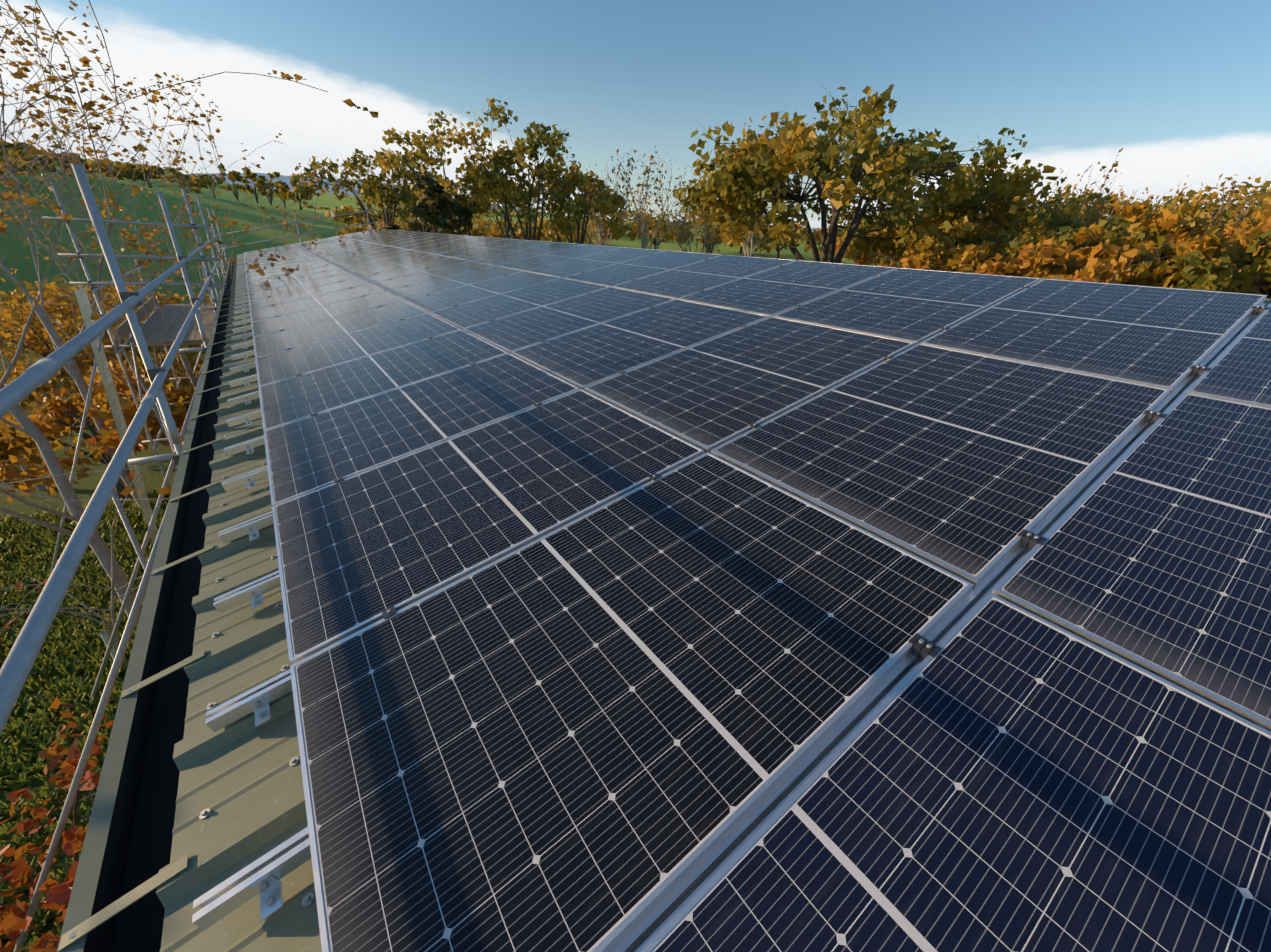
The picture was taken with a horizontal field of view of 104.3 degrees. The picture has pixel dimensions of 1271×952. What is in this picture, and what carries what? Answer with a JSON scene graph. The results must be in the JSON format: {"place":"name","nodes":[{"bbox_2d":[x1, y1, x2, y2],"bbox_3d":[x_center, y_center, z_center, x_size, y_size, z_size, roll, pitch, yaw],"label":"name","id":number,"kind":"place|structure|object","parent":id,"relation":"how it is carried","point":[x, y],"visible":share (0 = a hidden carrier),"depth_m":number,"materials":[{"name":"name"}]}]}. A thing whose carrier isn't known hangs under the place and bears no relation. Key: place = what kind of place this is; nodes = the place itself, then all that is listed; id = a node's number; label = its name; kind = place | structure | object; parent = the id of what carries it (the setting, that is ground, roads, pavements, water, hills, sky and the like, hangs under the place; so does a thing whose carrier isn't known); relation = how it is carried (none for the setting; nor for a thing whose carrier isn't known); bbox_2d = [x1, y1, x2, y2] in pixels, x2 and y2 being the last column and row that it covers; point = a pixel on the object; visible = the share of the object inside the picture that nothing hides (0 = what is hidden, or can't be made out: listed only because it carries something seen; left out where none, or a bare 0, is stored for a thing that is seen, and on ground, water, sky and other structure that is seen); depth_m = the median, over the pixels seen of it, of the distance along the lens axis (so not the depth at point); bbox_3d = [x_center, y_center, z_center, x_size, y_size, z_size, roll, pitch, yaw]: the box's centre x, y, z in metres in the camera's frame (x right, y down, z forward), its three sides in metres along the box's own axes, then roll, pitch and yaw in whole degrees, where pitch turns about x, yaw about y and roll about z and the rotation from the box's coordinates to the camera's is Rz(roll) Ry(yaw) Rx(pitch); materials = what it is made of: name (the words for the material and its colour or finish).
{"place":"outdoors","nodes":[
{"label":"outdoors","id":0,"kind":"place"},
{"bbox_2d":[0,157,915,951],"bbox_3d":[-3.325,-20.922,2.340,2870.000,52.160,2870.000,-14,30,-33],"label":"terrain","id":1,"kind":"structure","parent":0,"point":[152,475],"depth_m":49.66,"materials":[{"name":"green plant"}]},
{"bbox_2d":[0,696,113,951],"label":"shrub","id":2,"kind":"object","parent":1,"relation":"on","point":[12,918],"depth_m":4.33,"materials":[{"name":"orange plant"}]},
{"bbox_2d":[0,488,169,951],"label":"grass tufts","id":3,"kind":"object","parent":1,"relation":"on","point":[41,721],"visible":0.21,"depth_m":7.96,"materials":[{"name":"green plant"}]},
{"bbox_2d":[0,437,183,666],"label":"tree","id":4,"kind":"object","parent":1,"relation":"on","point":[112,616],"depth_m":7.55,"materials":[{"name":"brown plant"}]},
{"bbox_2d":[0,276,205,502],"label":"hedge","id":5,"kind":"object","parent":1,"relation":"on","point":[45,425],"depth_m":12.71,"materials":[{"name":"orange plant"}]},
{"bbox_2d":[100,620,126,667],"bbox_3d":[-8.341,2.732,7.885,0.127,1.050,0.090,-14,30,-33],"label":"sapling guard","id":6,"kind":"object","parent":1,"relation":"on","point":[105,635],"visible":0.48,"depth_m":7.78,"materials":[{"name":"grey plastic"}]},
{"bbox_2d":[0,141,315,209],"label":"trees","id":7,"kind":"object","parent":1,"relation":"on","point":[280,191],"materials":[{"name":"plant"}]},
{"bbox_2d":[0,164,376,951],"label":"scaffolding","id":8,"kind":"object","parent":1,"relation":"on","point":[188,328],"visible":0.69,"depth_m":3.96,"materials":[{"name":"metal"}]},
{"bbox_2d":[0,0,395,624],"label":"birch","id":9,"kind":"object","parent":1,"relation":"on","point":[98,545],"depth_m":10.48,"materials":[{"name":"brown plant"}]},
{"bbox_2d":[325,205,1013,263],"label":"trees","id":10,"kind":"object","parent":1,"relation":"on","point":[548,233],"materials":[{"name":"plant"}]},
{"bbox_2d":[292,98,1270,262],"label":"treeline","id":11,"kind":"object","parent":1,"relation":"on","point":[486,185],"depth_m":37.04,"materials":[{"name":"plant"}]},
{"bbox_2d":[674,84,1058,262],"bbox_3d":[10.659,-14.096,29.921,20.244,14.421,19.316,-14,30,-33],"label":"tree","id":12,"kind":"object","parent":1,"relation":"on","point":[787,144],"depth_m":24.26,"materials":[{"name":"green plant"}]},
{"bbox_2d":[851,166,1270,298],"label":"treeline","id":13,"kind":"object","parent":1,"relation":"on","point":[1190,247],"depth_m":18.15,"materials":[{"name":"plant"}]},
{"bbox_3d":[-3.253,-2.562,13.164,10.898,6.526,29.618,-14,30,-33],"label":"barn","id":14,"kind":"object","parent":1,"relation":"on","visible":0},
{"bbox_2d":[56,257,234,951],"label":"eave gutter","id":15,"kind":"object","parent":14,"relation":"attached to","point":[115,904],"visible":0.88,"depth_m":1.56,"materials":[{"name":"green paint"}]},
{"bbox_2d":[192,254,1269,951],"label":"mounting rails","id":16,"kind":"object","parent":14,"relation":"on","point":[262,876],"visible":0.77,"depth_m":1.31,"materials":[{"name":"silver metal"}]},
{"bbox_2d":[243,229,1270,951],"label":"solar panel array","id":17,"kind":"object","parent":16,"relation":"on","point":[589,687],"visible":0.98,"depth_m":1.50,"materials":[{"name":"glass"}]},
{"bbox_2d":[253,231,1269,660],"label":"panel clamps","id":18,"kind":"object","parent":17,"relation":"on","point":[923,647],"visible":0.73,"depth_m":1.66,"materials":[{"name":"grey metal"}]},
{"bbox_2d":[185,173,820,231],"bbox_3d":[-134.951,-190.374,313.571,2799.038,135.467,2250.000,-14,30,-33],"label":"trees","id":19,"kind":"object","parent":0,"point":[287,181],"depth_m":1106.73,"materials":[{"name":"green plant"}]},
{"bbox_2d":[0,0,1270,227],"label":"sky","id":20,"kind":"structure","parent":0,"point":[1183,87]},
{"bbox_2d":[383,171,979,270],"bbox_3d":[1.477,-13.909,33.173,6.142,10.579,38.037,-61,67,-63],"label":"tree","id":21,"kind":"object","parent":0,"point":[439,221],"depth_m":34.14,"materials":[{"name":"plant"}]},
{"bbox_2d":[156,256,1270,951],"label":"metal roof","id":22,"kind":"structure","parent":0,"point":[240,800],"depth_m":1.43,"materials":[{"name":"beige metal"}]},
{"bbox_2d":[356,146,1270,262],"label":"trees","id":23,"kind":"object","parent":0,"point":[1108,197],"depth_m":34.03,"materials":[{"name":"plant"}]}
]}

